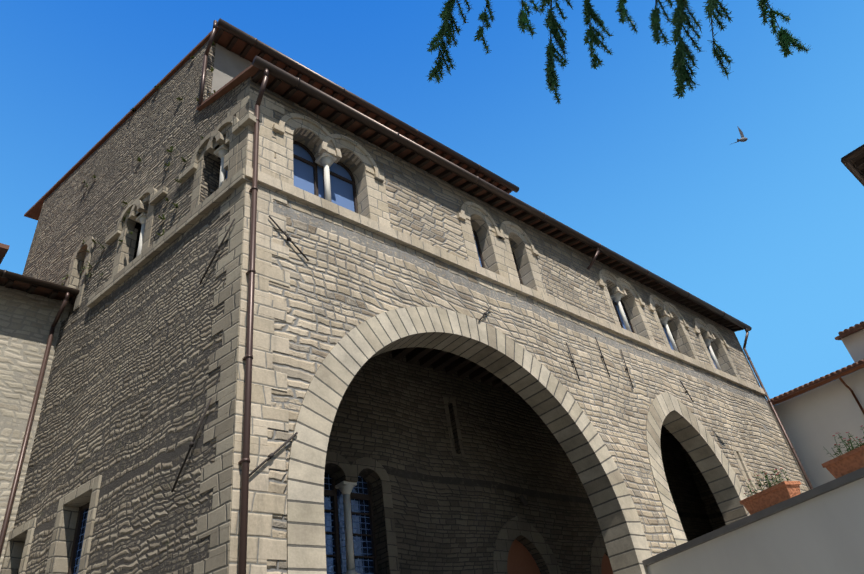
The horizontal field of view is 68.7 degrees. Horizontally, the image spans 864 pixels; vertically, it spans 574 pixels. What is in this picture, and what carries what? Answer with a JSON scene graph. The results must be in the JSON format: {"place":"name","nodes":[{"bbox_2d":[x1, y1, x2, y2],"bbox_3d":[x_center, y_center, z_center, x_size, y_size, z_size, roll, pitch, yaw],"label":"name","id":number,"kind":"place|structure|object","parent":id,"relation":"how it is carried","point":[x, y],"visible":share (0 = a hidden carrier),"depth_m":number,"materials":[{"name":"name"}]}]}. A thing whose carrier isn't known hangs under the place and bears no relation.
{"place":"outdoors","nodes":[
{"label":"outdoors","id":0,"kind":"place"},
{"bbox_2d":[0,286,70,570],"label":"neighbour wall","id":1,"kind":"structure","parent":0,"point":[26,320],"depth_m":15.38,"materials":[{"name":"beige stone"}]},
{"bbox_2d":[0,292,69,554],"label":"downspout","id":2,"kind":"object","parent":1,"relation":"attached to","point":[26,437],"visible":0.96,"depth_m":14.74,"materials":[{"name":"brown metal"}]},
{"bbox_2d":[0,277,74,308],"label":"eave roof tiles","id":3,"kind":"object","parent":1,"relation":"on","point":[38,290],"depth_m":16.57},
{"bbox_2d":[0,269,79,295],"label":"roof gutter","id":4,"kind":"object","parent":3,"relation":"attached to","point":[34,281],"visible":0.75,"depth_m":16.00,"materials":[{"name":"brown metal"}]},
{"bbox_2d":[4,279,75,304],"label":"eave rafters","id":5,"kind":"object","parent":1,"relation":"attached to","point":[31,289],"visible":0.44,"depth_m":16.35,"materials":[{"name":"brown wood"}]},
{"bbox_2d":[335,481,360,573],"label":"window column","id":6,"kind":"structure","parent":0,"point":[345,488],"depth_m":14.69,"materials":[{"name":"grey stone"}]},
{"bbox_2d":[0,0,863,403],"label":"sky","id":7,"kind":"structure","parent":0,"point":[766,229],"materials":[{"name":"blue"}]},
{"bbox_2d":[325,351,712,573],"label":"loggia back wall","id":8,"kind":"structure","parent":0,"point":[453,515],"depth_m":17.99,"materials":[{"name":"beige stone"}]},
{"bbox_2d":[324,477,377,573],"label":"loggia window frames","id":9,"kind":"structure","parent":8,"relation":"in","point":[332,493],"depth_m":15.03,"materials":[{"name":"black metal"}]},
{"bbox_2d":[324,472,373,573],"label":"loggia glass","id":10,"kind":"object","parent":9,"relation":"in","point":[362,544],"visible":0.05,"depth_m":14.96,"materials":[{"name":"blue glass"}]},
{"bbox_2d":[325,397,606,573],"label":"loggia trim","id":11,"kind":"structure","parent":8,"relation":"attached to","point":[511,530],"depth_m":17.26,"materials":[{"name":"beige stone"}]},
{"bbox_2d":[379,347,672,436],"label":"ceiling beams","id":12,"kind":"structure","parent":8,"relation":"attached to","point":[449,362],"depth_m":19.12,"materials":[{"name":"brown wood"}]},
{"bbox_2d":[507,539,612,573],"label":"arched doors","id":13,"kind":"structure","parent":8,"relation":"in","point":[520,560],"depth_m":17.99,"materials":[{"name":"brown wood"}]},
{"bbox_2d":[515,495,527,505],"bbox_3d":[2.632,6.262,18.468,0.197,0.317,0.383,21,-45,-36],"label":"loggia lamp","id":14,"kind":"object","parent":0,"point":[523,500],"visible":1,"depth_m":18.38,"materials":[{"name":"black metal"}]},
{"bbox_2d":[427,0,810,103],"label":"cedar","id":15,"kind":"object","parent":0,"point":[447,27],"depth_m":5.87,"materials":[{"name":"green plant"}]},
{"bbox_2d":[729,126,747,144],"bbox_3d":[11.002,-5.432,22.676,0.805,0.619,0.417,-5,-35,-7],"label":"bird","id":16,"kind":"object","parent":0,"point":[742,139],"visible":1,"depth_m":22.69},
{"bbox_2d":[647,478,863,573],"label":"terrace wall","id":17,"kind":"structure","parent":0,"point":[822,534],"depth_m":11.70,"materials":[{"name":"white paint"}]},
{"bbox_2d":[642,467,863,565],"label":"terrace coping","id":18,"kind":"object","parent":17,"relation":"on","point":[846,479],"visible":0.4,"depth_m":12.25,"materials":[{"name":"stone"}]},
{"bbox_2d":[739,481,800,514],"bbox_3d":[6.705,4.194,12.441,0.430,0.340,1.180,7,-38,-22],"label":"planter","id":19,"kind":"object","parent":18,"relation":"on","point":[770,496],"visible":0.73,"depth_m":12.27,"materials":[{"name":"ceramic"}]},
{"bbox_2d":[745,469,788,496],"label":"planter leaves","id":20,"kind":"object","parent":19,"relation":"on","point":[768,481],"visible":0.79,"depth_m":12.58,"materials":[{"name":"green plant"}]},
{"bbox_2d":[822,445,863,478],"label":"planter","id":21,"kind":"object","parent":18,"relation":"on","point":[845,464],"visible":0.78,"depth_m":11.01,"materials":[{"name":"ceramic"}]},
{"bbox_2d":[828,427,863,457],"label":"planter leaves","id":22,"kind":"object","parent":21,"relation":"on","point":[851,446],"visible":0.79,"depth_m":11.22,"materials":[{"name":"green plant"}]},
{"bbox_2d":[850,152,863,175],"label":"roof slab","id":23,"kind":"structure","parent":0,"point":[857,162],"depth_m":16.24,"materials":[{"name":"brown wood"}]},
{"bbox_2d":[841,144,863,185],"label":"roof edge","id":24,"kind":"object","parent":23,"relation":"attached to","point":[850,166],"visible":1,"depth_m":16.24,"materials":[{"name":"brown wood"}]},
{"bbox_3d":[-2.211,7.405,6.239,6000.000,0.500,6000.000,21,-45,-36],"label":"ground","id":25,"kind":"structure","parent":0,"visible":0},
{"bbox_2d":[5,40,260,573],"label":"side wall","id":26,"kind":"structure","parent":25,"relation":"on","point":[131,381],"depth_m":13.36,"materials":[{"name":"stone"}]},
{"bbox_2d":[0,84,255,573],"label":"trim","id":27,"kind":"structure","parent":26,"relation":"attached to","point":[216,476],"depth_m":12.49,"materials":[{"name":"beige stone"}]},
{"bbox_2d":[62,41,215,300],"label":"wall plants","id":28,"kind":"object","parent":26,"relation":"attached to","point":[171,147],"depth_m":16.50,"materials":[{"name":"green plant"}]},
{"bbox_2d":[67,173,219,573],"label":"side frames","id":29,"kind":"structure","parent":26,"relation":"attached to","point":[83,508],"depth_m":12.34,"materials":[{"name":"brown wood"}]},
{"bbox_2d":[73,170,227,573],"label":"side glass","id":30,"kind":"object","parent":26,"relation":"attached to","point":[80,543],"depth_m":12.25,"materials":[{"name":"blue"}]},
{"bbox_2d":[135,144,228,256],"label":"window columns","id":31,"kind":"structure","parent":26,"relation":"on","point":[221,151],"depth_m":14.61,"materials":[{"name":"stone"}]},
{"bbox_2d":[171,218,234,491],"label":"iron tie rods","id":32,"kind":"object","parent":26,"relation":"attached to","point":[192,443],"visible":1,"depth_m":10.46,"materials":[{"name":"grey metal"}]},
{"bbox_2d":[211,43,251,93],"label":"front wall","id":33,"kind":"structure","parent":26,"relation":"attached to","point":[229,65],"depth_m":17.72,"materials":[{"name":"grey paint"}]},
{"bbox_2d":[24,27,511,219],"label":"eave roof tiles","id":34,"kind":"object","parent":33,"relation":"on","point":[34,210],"visible":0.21,"depth_m":19.92,"materials":[{"name":"tile"}]},
{"bbox_2d":[217,18,518,192],"bbox_3d":[-1.293,-5.566,21.095,12.246,0.264,0.264,21,-45,-36],"label":"eave gutter","id":35,"kind":"object","parent":34,"relation":"attached to","point":[252,41],"visible":1,"depth_m":20.09,"materials":[{"name":"metal"}]},
{"bbox_2d":[213,28,510,192],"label":"eave rafters","id":36,"kind":"object","parent":33,"relation":"attached to","point":[233,41],"visible":0.17,"depth_m":20.10,"materials":[{"name":"brown wood"}]},
{"bbox_2d":[250,80,809,573],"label":"front wall","id":37,"kind":"structure","parent":25,"relation":"on","point":[346,278],"depth_m":17.03,"materials":[{"name":"stone"}]},
{"bbox_2d":[287,307,651,573],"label":"arch ring","id":38,"kind":"object","parent":37,"relation":"attached to","point":[534,383],"visible":0.9,"depth_m":14.99,"materials":[{"name":"beige stone"}]},
{"bbox_2d":[196,64,743,331],"bbox_3d":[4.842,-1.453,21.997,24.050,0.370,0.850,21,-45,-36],"label":"eave rafters","id":39,"kind":"object","parent":37,"relation":"attached to","point":[372,138],"visible":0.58,"depth_m":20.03,"materials":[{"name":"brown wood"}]},
{"bbox_2d":[252,55,751,330],"bbox_3d":[5.239,-1.633,21.686,24.630,0.264,0.264,21,-45,-36],"label":"eave gutter","id":40,"kind":"object","parent":39,"relation":"attached to","point":[260,63],"visible":1,"depth_m":18.16,"materials":[{"name":"metal"}]},
{"bbox_2d":[249,215,693,476],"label":"iron wall anchors","id":41,"kind":"object","parent":37,"relation":"attached to","point":[271,456],"visible":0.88,"depth_m":12.84,"materials":[{"name":"grey metal"}]},
{"bbox_2d":[228,89,765,573],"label":"ashlar trim","id":42,"kind":"structure","parent":37,"relation":"attached to","point":[264,545],"depth_m":11.79,"materials":[{"name":"beige stone"}]},
{"bbox_2d":[293,140,707,352],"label":"window frames","id":43,"kind":"structure","parent":37,"relation":"attached to","point":[314,166],"depth_m":16.12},
{"bbox_2d":[293,144,716,368],"bbox_3d":[4.306,0.221,20.848,20.920,2.430,0.030,21,-45,-36],"label":"window glass","id":44,"kind":"object","parent":43,"relation":"in","point":[342,193],"visible":0.02,"depth_m":15.58,"materials":[{"name":"blue glass"}]},
{"bbox_2d":[273,113,729,348],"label":"window arches","id":45,"kind":"structure","parent":37,"relation":"attached to","point":[328,142],"depth_m":18.79,"materials":[{"name":"beige stone"}]},
{"bbox_2d":[198,20,812,573],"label":"downpipes","id":46,"kind":"object","parent":37,"relation":"attached to","point":[244,460],"visible":0.94,"depth_m":11.40,"materials":[{"name":"brown metal"}]},
{"bbox_2d":[276,130,739,378],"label":"window surrounds","id":47,"kind":"object","parent":37,"relation":"attached to","point":[497,254],"visible":0.54,"depth_m":18.63,"materials":[{"name":"beige stone"}]},
{"bbox_2d":[315,152,721,370],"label":"column","id":48,"kind":"structure","parent":37,"relation":"on","point":[325,160],"depth_m":22.25,"materials":[{"name":"stone"}]},
{"bbox_2d":[646,392,749,545],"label":"stone arch","id":49,"kind":"structure","parent":37,"relation":"attached to","point":[678,420],"depth_m":20.67,"materials":[{"name":"beige stone"}]},
{"bbox_2d":[681,445,725,530],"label":"loggia end walls","id":50,"kind":"structure","parent":25,"relation":"on","point":[714,514],"depth_m":25.96,"materials":[{"name":"grey stone"}]},
{"bbox_2d":[771,329,863,489],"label":"building wall","id":51,"kind":"structure","parent":25,"relation":"on","point":[814,421],"depth_m":26.02,"materials":[{"name":"white paint"}]},
{"bbox_2d":[767,321,863,401],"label":"white building roof tiles","id":52,"kind":"object","parent":51,"relation":"on","point":[855,328],"visible":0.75,"depth_m":26.25,"materials":[{"name":"tile"}]},
{"bbox_2d":[769,363,863,413],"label":"gutter and downspout","id":53,"kind":"object","parent":51,"relation":"attached to","point":[823,382],"visible":0.9,"depth_m":25.52,"materials":[{"name":"metal"}]},
{"bbox_3d":[-25.240,6.962,18.362,15.300,20.300,9.000,21,-45,-36],"label":"building wall","id":54,"kind":"object","parent":25,"relation":"on","visible":0},
{"bbox_2d":[0,243,9,263],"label":"building roof","id":55,"kind":"structure","parent":54,"relation":"on","point":[4,248],"depth_m":25.98,"materials":[{"name":"tile"}]}
]}

